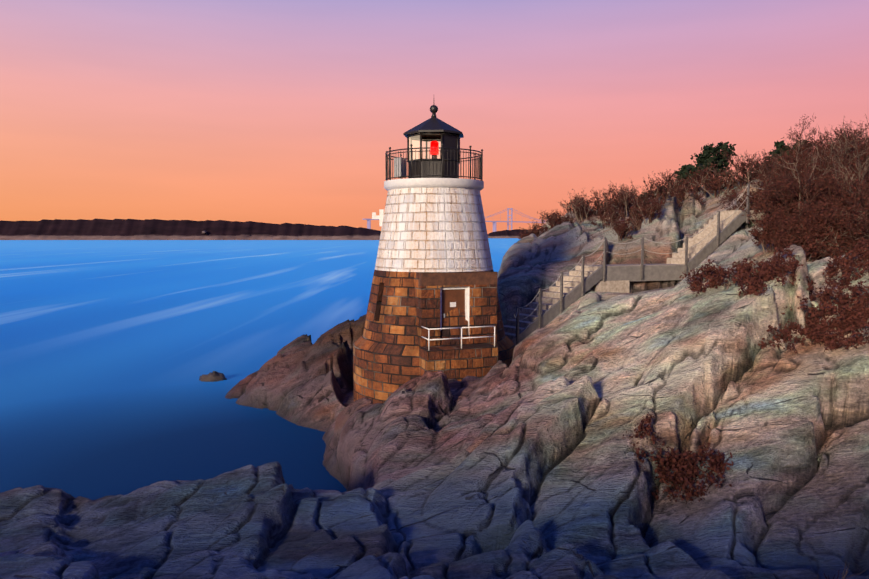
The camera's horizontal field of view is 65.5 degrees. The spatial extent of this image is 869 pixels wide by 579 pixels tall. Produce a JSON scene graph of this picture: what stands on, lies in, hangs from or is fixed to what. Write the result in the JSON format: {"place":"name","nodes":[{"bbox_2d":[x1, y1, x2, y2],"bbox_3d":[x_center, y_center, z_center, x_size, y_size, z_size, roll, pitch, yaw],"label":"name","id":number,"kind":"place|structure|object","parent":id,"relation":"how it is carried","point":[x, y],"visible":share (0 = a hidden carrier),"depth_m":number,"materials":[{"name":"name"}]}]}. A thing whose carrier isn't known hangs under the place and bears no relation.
{"place":"outdoors","nodes":[
{"label":"outdoors","id":0,"kind":"place"},
{"bbox_2d":[0,238,519,499],"bbox_3d":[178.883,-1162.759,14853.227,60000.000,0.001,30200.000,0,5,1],"label":"water","id":1,"kind":"structure","parent":0,"point":[112,352],"depth_m":37.74,"materials":[{"name":"blue liquid"}]},
{"bbox_2d":[199,371,226,381],"bbox_3d":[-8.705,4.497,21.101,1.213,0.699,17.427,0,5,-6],"label":"water rocks","id":2,"kind":"object","parent":1,"relation":"on","point":[214,376],"visible":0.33,"depth_m":29.03,"materials":[{"name":"stone"}]},
{"bbox_2d":[362,208,544,231],"bbox_3d":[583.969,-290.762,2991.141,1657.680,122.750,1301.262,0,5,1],"label":"bridge","id":3,"kind":"structure","parent":1,"relation":"on","point":[494,223],"depth_m":2768.32,"materials":[{"name":"purple"}]},
{"bbox_2d":[0,219,529,239],"bbox_3d":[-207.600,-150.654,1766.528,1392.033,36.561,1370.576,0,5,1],"label":"shore","id":4,"kind":"structure","parent":0,"point":[107,229],"depth_m":1126.43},
{"bbox_2d":[0,179,868,578],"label":"rocky hillside","id":5,"kind":"structure","parent":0,"point":[526,465],"depth_m":13.35,"materials":[{"name":"grey stone"}]},
{"bbox_2d":[353,105,514,403],"bbox_3d":[-0.023,-0.703,22.440,5.460,11.460,6.106,0,5,1],"label":"lighthouse","id":6,"kind":"object","parent":5,"relation":"on","point":[433,304],"visible":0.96,"depth_m":21.00,"materials":[{"name":"brown stone"}]},
{"bbox_2d":[516,227,530,239],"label":"brush","id":7,"kind":"object","parent":5,"relation":"on","point":[522,235],"visible":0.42,"depth_m":38.57,"materials":[{"name":"brown plant"}]},
{"bbox_2d":[525,220,548,236],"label":"brush","id":8,"kind":"object","parent":5,"relation":"on","point":[536,231],"visible":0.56,"depth_m":36.42,"materials":[{"name":"brown plant"}]},
{"bbox_2d":[538,209,563,229],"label":"brush","id":9,"kind":"object","parent":5,"relation":"on","point":[543,224],"visible":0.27,"depth_m":37.35,"materials":[{"name":"brown plant"}]},
{"bbox_2d":[539,210,575,228],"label":"brush","id":10,"kind":"object","parent":5,"relation":"on","point":[558,221],"visible":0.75,"depth_m":35.38,"materials":[{"name":"brown plant"}]},
{"bbox_2d":[558,190,592,220],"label":"brush","id":11,"kind":"object","parent":5,"relation":"on","point":[567,206],"visible":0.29,"depth_m":36.83,"materials":[{"name":"brown plant"}]},
{"bbox_2d":[565,189,593,221],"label":"brush","id":12,"kind":"object","parent":5,"relation":"on","point":[576,205],"visible":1,"depth_m":34.41,"materials":[{"name":"brown plant"}]},
{"bbox_2d":[583,193,603,217],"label":"brush","id":13,"kind":"object","parent":5,"relation":"on","point":[594,212],"visible":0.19,"depth_m":35.80,"materials":[{"name":"brown plant"}]},
{"bbox_2d":[587,200,622,229],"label":"brush","id":14,"kind":"object","parent":5,"relation":"on","point":[611,216],"visible":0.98,"depth_m":32.61,"materials":[{"name":"brown plant"}]},
{"bbox_2d":[584,181,627,214],"bbox_3d":[8.767,-4.529,34.214,2.339,1.941,1.531,-3,5,-34],"label":"brush","id":15,"kind":"object","parent":5,"relation":"on","point":[596,205],"visible":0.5,"depth_m":34.21,"materials":[{"name":"brown plant"}]},
{"bbox_2d":[595,183,641,213],"bbox_3d":[9.755,-4.613,35.803,2.501,1.971,2.166,0,5,1],"label":"brush","id":16,"kind":"object","parent":5,"relation":"on","point":[623,187],"visible":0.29,"depth_m":35.84,"materials":[{"name":"brown plant"}]},
{"bbox_2d":[604,217,637,240],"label":"brush","id":17,"kind":"object","parent":5,"relation":"on","point":[621,229],"visible":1,"depth_m":30.05,"materials":[{"name":"brown plant"}]},
{"bbox_2d":[603,185,650,217],"bbox_3d":[9.481,-4.342,33.545,2.402,1.736,2.256,0,5,1],"label":"brush","id":18,"kind":"object","parent":5,"relation":"on","point":[623,201],"visible":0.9,"depth_m":33.28,"materials":[{"name":"brown plant"}]},
{"bbox_2d":[610,180,655,213],"bbox_3d":[10.560,-4.821,35.773,2.644,2.026,3.053,0,5,1],"label":"brush","id":19,"kind":"object","parent":5,"relation":"on","point":[647,195],"visible":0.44,"depth_m":35.12,"materials":[{"name":"brown plant"}]},
{"bbox_2d":[619,207,647,230],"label":"brush","id":20,"kind":"object","parent":5,"relation":"on","point":[638,225],"visible":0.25,"depth_m":32.38,"materials":[{"name":"brown plant"}]},
{"bbox_2d":[504,184,771,345],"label":"stairs","id":21,"kind":"structure","parent":5,"relation":"on","point":[694,252],"depth_m":26.05,"materials":[{"name":"concrete"}]},
{"bbox_2d":[629,199,658,226],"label":"brush","id":22,"kind":"object","parent":5,"relation":"on","point":[637,216],"visible":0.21,"depth_m":33.16,"materials":[{"name":"brown plant"}]},
{"bbox_2d":[633,195,663,223],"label":"brush","id":23,"kind":"object","parent":5,"relation":"on","point":[652,211],"visible":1,"depth_m":30.85,"materials":[{"name":"brown plant"}]},
{"bbox_2d":[623,411,688,485],"bbox_3d":[4.447,3.219,13.573,1.304,1.482,1.035,-1,5,-10],"label":"bush","id":24,"kind":"object","parent":5,"relation":"on","point":[647,430],"visible":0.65,"depth_m":13.53,"materials":[{"name":"brown plant"}]},
{"bbox_2d":[643,171,678,202],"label":"brush","id":25,"kind":"object","parent":5,"relation":"on","point":[662,190],"visible":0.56,"depth_m":34.92,"materials":[{"name":"brown plant"}]},
{"bbox_2d":[648,195,681,210],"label":"brush","id":26,"kind":"object","parent":5,"relation":"on","point":[664,203],"visible":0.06,"depth_m":32.88,"materials":[{"name":"brown plant"}]},
{"bbox_2d":[650,169,698,200],"bbox_3d":[12.354,-5.386,35.174,2.487,1.861,2.126,-2,5,-23],"label":"brush","id":27,"kind":"object","parent":5,"relation":"on","point":[670,183],"visible":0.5,"depth_m":34.78,"materials":[{"name":"brown plant"}]},
{"bbox_2d":[673,164,690,196],"bbox_3d":[13.892,-6.055,38.136,1.818,2.185,1.493,-2,5,-20],"label":"juniper","id":28,"kind":"object","parent":5,"relation":"on","point":[682,168],"visible":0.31,"depth_m":37.99,"materials":[{"name":"green plant"}]},
{"bbox_2d":[663,176,706,207],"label":"brush","id":29,"kind":"object","parent":5,"relation":"on","point":[684,190],"visible":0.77,"depth_m":32.98,"materials":[{"name":"brown plant"}]},
{"bbox_2d":[651,441,738,504],"bbox_3d":[5.111,3.589,13.381,1.593,1.212,1.330,-3,5,-32],"label":"bush","id":30,"kind":"object","parent":5,"relation":"on","point":[714,460],"visible":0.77,"depth_m":13.29,"materials":[{"name":"brown plant"}]},
{"bbox_2d":[677,144,722,192],"bbox_3d":[14.439,-6.499,37.327,2.604,3.141,2.576,3,5,35],"label":"juniper","id":31,"kind":"object","parent":5,"relation":"on","point":[704,159],"visible":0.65,"depth_m":36.95,"materials":[{"name":"green plant"}]},
{"bbox_2d":[681,163,721,193],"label":"brush","id":32,"kind":"object","parent":5,"relation":"on","point":[704,174],"visible":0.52,"depth_m":34.69,"materials":[{"name":"brown plant"}]},
{"bbox_2d":[686,164,742,198],"bbox_3d":[13.831,-5.272,33.243,2.728,1.671,2.019,0,5,1],"label":"brush","id":33,"kind":"object","parent":5,"relation":"on","point":[719,185],"visible":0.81,"depth_m":33.14,"materials":[{"name":"brown plant"}]},
{"bbox_2d":[679,258,756,297],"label":"bush","id":34,"kind":"object","parent":5,"relation":"on","point":[706,272],"visible":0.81,"depth_m":17.26,"materials":[{"name":"brown plant"}]},
{"bbox_2d":[700,141,735,184],"bbox_3d":[15.936,-7.016,38.105,2.197,2.656,2.056,0,5,1],"label":"juniper","id":35,"kind":"object","parent":5,"relation":"on","point":[722,146],"visible":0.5,"depth_m":37.88,"materials":[{"name":"green plant"}]},
{"bbox_2d":[696,161,760,195],"bbox_3d":[14.911,-5.436,34.323,3.332,2.125,2.376,-1,5,-14],"label":"brush","id":36,"kind":"object","parent":5,"relation":"on","point":[715,170],"visible":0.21,"depth_m":33.74,"materials":[{"name":"brown plant"}]},
{"bbox_2d":[723,183,754,209],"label":"brush","id":37,"kind":"object","parent":5,"relation":"on","point":[737,197],"visible":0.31,"depth_m":31.22,"materials":[{"name":"brown plant"}]},
{"bbox_2d":[717,148,763,188],"bbox_3d":[14.983,-5.985,33.023,1.705,2.232,2.307,-1,5,-9],"label":"brush","id":38,"kind":"object","parent":5,"relation":"on","point":[743,171],"visible":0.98,"depth_m":32.67,"materials":[{"name":"brown plant"}]},
{"bbox_2d":[732,153,776,183],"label":"brush","id":39,"kind":"object","parent":5,"relation":"on","point":[758,166],"visible":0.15,"depth_m":33.60,"materials":[{"name":"brown plant"}]},
{"bbox_2d":[708,255,806,309],"bbox_3d":[7.935,-0.152,16.470,2.255,1.391,1.350,0,5,1],"label":"bush","id":40,"kind":"object","parent":5,"relation":"on","point":[742,277],"visible":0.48,"depth_m":16.31,"materials":[{"name":"brown plant"}]},
{"bbox_2d":[736,152,779,183],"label":"brush","id":41,"kind":"object","parent":5,"relation":"on","point":[754,176],"visible":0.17,"depth_m":33.03,"materials":[{"name":"brown plant"}]},
{"bbox_2d":[717,171,801,225],"bbox_3d":[14.351,-4.130,29.355,4.129,2.733,2.993,3,6,35],"label":"shrub","id":42,"kind":"object","parent":5,"relation":"on","point":[735,206],"visible":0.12,"depth_m":29.56,"materials":[{"name":"brown plant"}]},
{"bbox_2d":[742,203,791,254],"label":"shrub","id":43,"kind":"object","parent":5,"relation":"on","point":[767,227],"visible":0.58,"depth_m":23.48,"materials":[{"name":"brown plant"}]},
{"bbox_2d":[755,140,794,178],"bbox_3d":[17.581,-5.981,35.113,3.019,3.523,2.370,4,6,40],"label":"juniper","id":44,"kind":"object","parent":5,"relation":"on","point":[778,145],"visible":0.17,"depth_m":34.87,"materials":[{"name":"green plant"}]},
{"bbox_2d":[752,146,819,191],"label":"shrub","id":45,"kind":"object","parent":5,"relation":"on","point":[790,160],"visible":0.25,"depth_m":31.52,"materials":[{"name":"brown plant"}]},
{"bbox_2d":[753,246,821,300],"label":"bush","id":46,"kind":"object","parent":5,"relation":"on","point":[779,257],"visible":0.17,"depth_m":17.08,"materials":[{"name":"brown plant"}]},
{"bbox_2d":[738,163,844,219],"bbox_3d":[13.901,-3.524,26.494,4.428,2.925,4.408,0,5,1],"label":"shrub","id":47,"kind":"object","parent":5,"relation":"on","point":[766,201],"visible":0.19,"depth_m":26.05,"materials":[{"name":"brown plant"}]},
{"bbox_2d":[743,149,847,193],"bbox_3d":[17.305,-5.275,31.341,4.030,2.876,3.928,-2,5,-25],"label":"shrub","id":48,"kind":"object","parent":5,"relation":"on","point":[811,162],"visible":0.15,"depth_m":30.75,"materials":[{"name":"brown plant"}]},
{"bbox_2d":[737,260,868,355],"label":"bush","id":49,"kind":"object","parent":5,"relation":"on","point":[827,293],"visible":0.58,"depth_m":15.77,"materials":[{"name":"brown plant"}]},
{"bbox_2d":[754,137,861,227],"bbox_3d":[13.586,-3.599,24.836,3.445,3.793,4.775,1,5,14],"label":"shrub","id":50,"kind":"object","parent":5,"relation":"on","point":[790,196],"visible":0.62,"depth_m":24.16,"materials":[{"name":"brown plant"}]},
{"bbox_2d":[781,114,839,162],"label":"shrub","id":51,"kind":"object","parent":5,"relation":"on","point":[808,145],"visible":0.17,"depth_m":32.99,"materials":[{"name":"brown plant"}]},
{"bbox_2d":[769,195,858,261],"bbox_3d":[11.942,-1.886,22.023,2.058,2.349,3.062,-2,5,-23],"label":"shrub","id":52,"kind":"object","parent":5,"relation":"on","point":[810,250],"visible":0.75,"depth_m":21.62,"materials":[{"name":"brown plant"}]},
{"bbox_2d":[769,179,868,254],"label":"shrub","id":53,"kind":"object","parent":5,"relation":"on","point":[829,224],"visible":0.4,"depth_m":21.35,"materials":[{"name":"brown plant"}]},
{"bbox_2d":[769,116,868,191],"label":"shrub","id":54,"kind":"object","parent":5,"relation":"on","point":[836,159],"visible":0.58,"depth_m":28.55,"materials":[{"name":"brown plant"}]},
{"bbox_2d":[781,200,868,259],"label":"shrub","id":55,"kind":"object","parent":5,"relation":"on","point":[821,217],"visible":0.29,"depth_m":21.66,"materials":[{"name":"brown plant"}]},
{"bbox_2d":[782,152,868,215],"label":"shrub","id":56,"kind":"object","parent":5,"relation":"on","point":[842,178],"visible":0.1,"depth_m":25.63,"materials":[{"name":"brown plant"}]},
{"bbox_2d":[786,284,868,351],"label":"bush","id":57,"kind":"object","parent":5,"relation":"on","point":[832,344],"visible":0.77,"depth_m":15.23,"materials":[{"name":"brown plant"}]},
{"bbox_2d":[794,135,868,216],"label":"shrub","id":58,"kind":"object","parent":5,"relation":"on","point":[865,171],"visible":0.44,"depth_m":23.04,"materials":[{"name":"brown plant"}]},
{"bbox_2d":[812,121,868,177],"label":"shrub","id":59,"kind":"object","parent":5,"relation":"on","point":[835,133],"visible":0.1,"depth_m":32.61,"materials":[{"name":"brown plant"}]},
{"bbox_2d":[817,563,864,578],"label":"shrub","id":60,"kind":"object","parent":5,"relation":"on","point":[845,574],"visible":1,"depth_m":9.09,"materials":[{"name":"brown plant"}]},
{"bbox_2d":[814,114,868,177],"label":"shrub","id":61,"kind":"object","parent":5,"relation":"on","point":[850,136],"visible":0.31,"depth_m":30.43,"materials":[{"name":"brown plant"}]},
{"bbox_2d":[818,172,868,255],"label":"shrub","id":62,"kind":"object","parent":5,"relation":"on","point":[864,225],"visible":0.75,"depth_m":20.71,"materials":[{"name":"brown plant"}]},
{"bbox_2d":[821,147,868,196],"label":"shrub","id":63,"kind":"object","parent":5,"relation":"on","point":[845,165],"visible":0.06,"depth_m":27.07,"materials":[{"name":"brown plant"}]},
{"bbox_2d":[823,238,868,287],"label":"bush","id":64,"kind":"object","parent":5,"relation":"on","point":[846,260],"visible":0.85,"depth_m":17.15,"materials":[{"name":"brown plant"}]},
{"bbox_2d":[842,174,868,214],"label":"shrub","id":65,"kind":"object","parent":5,"relation":"on","point":[857,193],"visible":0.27,"depth_m":22.39,"materials":[{"name":"brown plant"}]},
{"bbox_2d":[0,0,868,233],"label":"sky","id":66,"kind":"structure","parent":0,"point":[265,111],"materials":[{"name":"pink"}]}
]}

